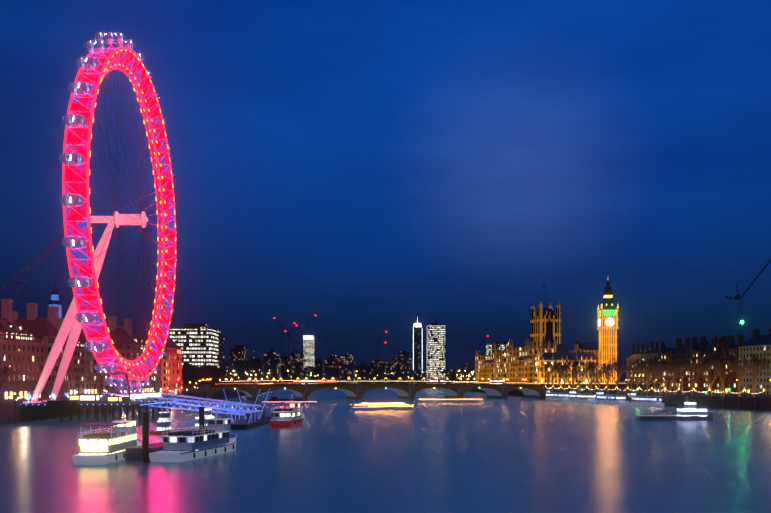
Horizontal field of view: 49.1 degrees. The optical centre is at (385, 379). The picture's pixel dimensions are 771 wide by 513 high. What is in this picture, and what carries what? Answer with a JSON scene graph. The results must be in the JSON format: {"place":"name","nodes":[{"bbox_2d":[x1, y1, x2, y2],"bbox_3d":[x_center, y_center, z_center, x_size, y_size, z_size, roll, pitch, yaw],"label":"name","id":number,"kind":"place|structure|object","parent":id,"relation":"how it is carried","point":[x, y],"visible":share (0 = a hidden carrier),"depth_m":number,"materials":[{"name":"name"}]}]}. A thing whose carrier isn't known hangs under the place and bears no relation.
{"place":"outdoors","nodes":[
{"label":"outdoors","id":0,"kind":"place"},
{"bbox_2d":[47,400,76,411],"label":"eye platform screen","id":1,"kind":"object","parent":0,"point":[61,405],"visible":1,"depth_m":279.11,"materials":[{"name":"black"}]},
{"bbox_2d":[23,221,113,403],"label":"support leg","id":2,"kind":"object","parent":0,"point":[69,321],"visible":0.65,"depth_m":313.85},
{"bbox_2d":[90,211,147,227],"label":"wheel axle","id":3,"kind":"object","parent":2,"relation":"attached to","point":[121,219],"visible":0.73,"depth_m":315.36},
{"bbox_2d":[59,32,177,392],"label":"wheel","id":4,"kind":"object","parent":3,"relation":"attached to","point":[98,62],"visible":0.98,"depth_m":291.95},
{"bbox_2d":[98,369,170,402],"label":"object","id":5,"kind":"structure","parent":0,"point":[124,399],"depth_m":299.13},
{"bbox_2d":[0,388,770,512],"bbox_3d":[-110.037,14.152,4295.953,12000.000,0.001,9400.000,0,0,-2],"label":"river water","id":6,"kind":"structure","parent":0,"point":[431,450],"depth_m":142.63,"materials":[{"name":"blue liquid"}]},
{"bbox_2d":[21,400,177,421],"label":"pilings","id":7,"kind":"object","parent":6,"relation":"in","point":[133,405],"depth_m":293.48,"materials":[{"name":"metal"}]},
{"bbox_2d":[71,407,141,464],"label":"trip boat","id":8,"kind":"object","parent":6,"relation":"on","point":[99,448],"visible":0.83,"depth_m":144.54,"materials":[{"name":"paint"}]},
{"bbox_2d":[149,402,175,433],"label":"boat","id":9,"kind":"object","parent":6,"relation":"in","point":[164,422],"visible":0.83,"depth_m":222.44,"materials":[{"name":"paint"}]},
{"bbox_2d":[125,407,203,462],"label":"mooring posts","id":10,"kind":"object","parent":6,"relation":"on","point":[141,452],"visible":0.44,"depth_m":147.39,"materials":[{"name":"grey metal"}]},
{"bbox_2d":[97,389,271,429],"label":"pier walkway","id":11,"kind":"structure","parent":6,"relation":"in","point":[253,418],"depth_m":288.56,"materials":[{"name":"blue metal"}]},
{"bbox_2d":[149,406,236,462],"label":"trip boat","id":12,"kind":"object","parent":6,"relation":"on","point":[193,444],"visible":0.98,"depth_m":152.10,"materials":[{"name":"paint"}]},
{"bbox_2d":[189,399,213,429],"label":"boat","id":13,"kind":"object","parent":6,"relation":"on","point":[207,413],"visible":0.4,"depth_m":238.66,"materials":[{"name":"paint"}]},
{"bbox_2d":[268,397,302,401],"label":"flat barge","id":14,"kind":"object","parent":6,"relation":"on","point":[274,399],"visible":0.81,"depth_m":547.96,"materials":[{"name":"red metal"}]},
{"bbox_2d":[269,401,303,426],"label":"boat","id":15,"kind":"object","parent":6,"relation":"on","point":[290,415],"visible":1,"depth_m":254.06,"materials":[{"name":"paint"}]},
{"bbox_2d":[308,401,407,404],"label":"boats","id":16,"kind":"object","parent":6,"relation":"on","point":[371,404],"visible":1,"depth_m":393.16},
{"bbox_2d":[546,391,568,400],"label":"boat","id":17,"kind":"object","parent":6,"relation":"on","point":[550,395],"visible":1,"depth_m":582.91,"materials":[{"name":"paint"}]},
{"bbox_2d":[569,389,595,401],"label":"boat","id":18,"kind":"object","parent":6,"relation":"on","point":[579,397],"visible":0.98,"depth_m":544.52,"materials":[{"name":"paint"}]},
{"bbox_2d":[596,392,626,403],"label":"boat","id":19,"kind":"object","parent":6,"relation":"on","point":[601,397],"visible":0.94,"depth_m":504.70,"materials":[{"name":"paint"}]},
{"bbox_2d":[539,397,706,407],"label":"westminster pier pontoons","id":20,"kind":"object","parent":6,"relation":"on","point":[682,405],"visible":0.24,"depth_m":443.38,"materials":[{"name":"grey"}]},
{"bbox_2d":[627,393,664,405],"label":"boat","id":21,"kind":"object","parent":6,"relation":"on","point":[646,401],"visible":1,"depth_m":463.25,"materials":[{"name":"paint"}]},
{"bbox_2d":[636,400,712,419],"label":"boat","id":22,"kind":"object","parent":6,"relation":"on","point":[690,411],"visible":0.94,"depth_m":297.28,"materials":[{"name":"paint"}]},
{"bbox_2d":[0,380,770,404],"bbox_3d":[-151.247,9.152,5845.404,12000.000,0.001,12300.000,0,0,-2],"label":"city ground","id":23,"kind":"structure","parent":0,"point":[624,382],"depth_m":526.97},
{"bbox_2d":[0,233,64,308],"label":"support cables","id":24,"kind":"object","parent":23,"relation":"on","point":[31,270],"depth_m":315.32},
{"bbox_2d":[23,393,68,402],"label":"fairy light trees","id":25,"kind":"object","parent":23,"relation":"on","point":[54,397],"visible":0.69,"depth_m":318.38,"materials":[{"name":"white"}]},
{"bbox_2d":[5,388,176,402],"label":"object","id":26,"kind":"object","parent":23,"relation":"on","point":[87,398],"visible":0.71,"depth_m":304.68,"materials":[{"name":"grey metal"}]},
{"bbox_2d":[0,332,183,401],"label":"building","id":27,"kind":"structure","parent":23,"relation":"on","point":[26,360],"depth_m":392.50,"materials":[{"name":"red brick"}]},
{"bbox_2d":[0,317,180,350],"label":"roof","id":28,"kind":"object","parent":27,"relation":"on","point":[37,329],"visible":0.48,"depth_m":392.13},
{"bbox_2d":[0,286,150,335],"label":"chimneys","id":29,"kind":"object","parent":28,"relation":"on","point":[55,319],"visible":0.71,"depth_m":413.08,"materials":[{"name":"red brick"}]},
{"bbox_2d":[0,359,264,393],"bbox_3d":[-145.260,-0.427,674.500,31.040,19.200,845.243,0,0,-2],"label":"bank trees","id":30,"kind":"object","parent":23,"relation":"on","point":[4,371],"visible":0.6,"depth_m":354.43,"materials":[{"name":"brown plant"}]},
{"bbox_2d":[169,319,506,390],"bbox_3d":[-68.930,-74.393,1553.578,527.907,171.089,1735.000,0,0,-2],"label":"city buildings","id":31,"kind":"structure","parent":23,"relation":"on","point":[201,346],"depth_m":1450.21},
{"bbox_2d":[304,317,421,369],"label":"skyscraper lights","id":32,"kind":"object","parent":31,"relation":"attached to","point":[417,324],"visible":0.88,"depth_m":2399.58},
{"bbox_2d":[264,372,474,383],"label":"bank lowrise","id":33,"kind":"structure","parent":23,"relation":"on","point":[401,378],"depth_m":1558.01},
{"bbox_2d":[230,370,474,383],"bbox_3d":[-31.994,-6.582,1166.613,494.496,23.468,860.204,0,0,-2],"label":"bank street lights","id":34,"kind":"object","parent":33,"relation":"on","point":[310,375],"visible":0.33,"depth_m":1235.98},
{"bbox_2d":[0,389,770,424],"bbox_3d":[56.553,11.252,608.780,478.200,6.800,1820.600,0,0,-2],"label":"embankment walls","id":35,"kind":"structure","parent":23,"relation":"on","point":[14,413],"depth_m":405.41,"materials":[{"name":"stone"}]},
{"bbox_2d":[2,390,205,404],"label":"promenade","id":36,"kind":"structure","parent":35,"relation":"on","point":[67,399],"depth_m":294.07,"materials":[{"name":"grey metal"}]},
{"bbox_2d":[9,379,764,403],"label":"street lights","id":37,"kind":"object","parent":23,"relation":"on","point":[709,390],"visible":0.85,"depth_m":451.57,"materials":[{"name":"grey metal"}]},
{"bbox_2d":[183,383,645,400],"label":"bridge","id":38,"kind":"structure","parent":23,"relation":"on","point":[354,391],"depth_m":608.72,"materials":[{"name":"grey stone"}]},
{"bbox_2d":[20,387,520,404],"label":"light trails","id":39,"kind":"object","parent":38,"relation":"attached to","point":[175,401],"visible":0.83,"depth_m":293.23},
{"bbox_2d":[241,380,489,383],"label":"bridge traffic light trails","id":40,"kind":"object","parent":38,"relation":"on","point":[299,381],"visible":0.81,"depth_m":588.71,"materials":[{"name":"red"}]},
{"bbox_2d":[301,379,504,383],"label":"vehicles","id":41,"kind":"object","parent":38,"relation":"on","point":[492,381],"visible":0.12,"depth_m":621.89,"materials":[{"name":"red paint"}]},
{"bbox_2d":[202,377,626,384],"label":"street lights","id":42,"kind":"object","parent":38,"relation":"on","point":[231,379],"visible":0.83,"depth_m":625.12,"materials":[{"name":"grey metal"}]},
{"bbox_2d":[274,257,770,394],"bbox_3d":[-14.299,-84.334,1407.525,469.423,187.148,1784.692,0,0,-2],"label":"construction cranes","id":43,"kind":"object","parent":23,"relation":"on","point":[737,297],"visible":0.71,"depth_m":523.53,"materials":[{"name":"grey metal"}]},
{"bbox_2d":[475,338,601,383],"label":"palace of westminster blocks","id":44,"kind":"structure","parent":23,"relation":"on","point":[510,365],"depth_m":830.64,"materials":[{"name":"beige stone"}]},
{"bbox_2d":[484,341,598,362],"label":"palace slate roofs","id":45,"kind":"structure","parent":44,"relation":"on","point":[562,351],"depth_m":760.26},
{"bbox_2d":[541,318,581,349],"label":"spires","id":46,"kind":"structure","parent":45,"relation":"on","point":[549,335],"depth_m":880.43,"materials":[{"name":"stone"}]},
{"bbox_2d":[597,281,618,383],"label":"clock tower","id":47,"kind":"structure","parent":44,"relation":"on","point":[607,319],"depth_m":741.77,"materials":[{"name":"stone"}]},
{"bbox_2d":[446,351,770,396],"bbox_3d":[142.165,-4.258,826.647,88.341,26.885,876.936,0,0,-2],"label":"trees","id":48,"kind":"object","parent":23,"relation":"on","point":[677,365],"visible":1,"depth_m":492.09,"materials":[{"name":"brown plant"}]},
{"bbox_2d":[0,0,770,379],"label":"sky","id":49,"kind":"structure","parent":0,"point":[366,168],"materials":[{"name":"blue"}]},
{"bbox_2d":[530,284,560,347],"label":"tower","id":50,"kind":"structure","parent":0,"point":[539,319],"depth_m":1002.51,"materials":[{"name":"stone"}]},
{"bbox_2d":[626,345,770,394],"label":"embankment buildings","id":51,"kind":"structure","parent":0,"point":[763,380],"depth_m":579.48,"materials":[{"name":"stone"}]},
{"bbox_2d":[625,328,770,359],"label":"rooftops","id":52,"kind":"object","parent":51,"relation":"on","point":[755,340],"depth_m":608.95,"materials":[{"name":"grey stone"}]}
]}

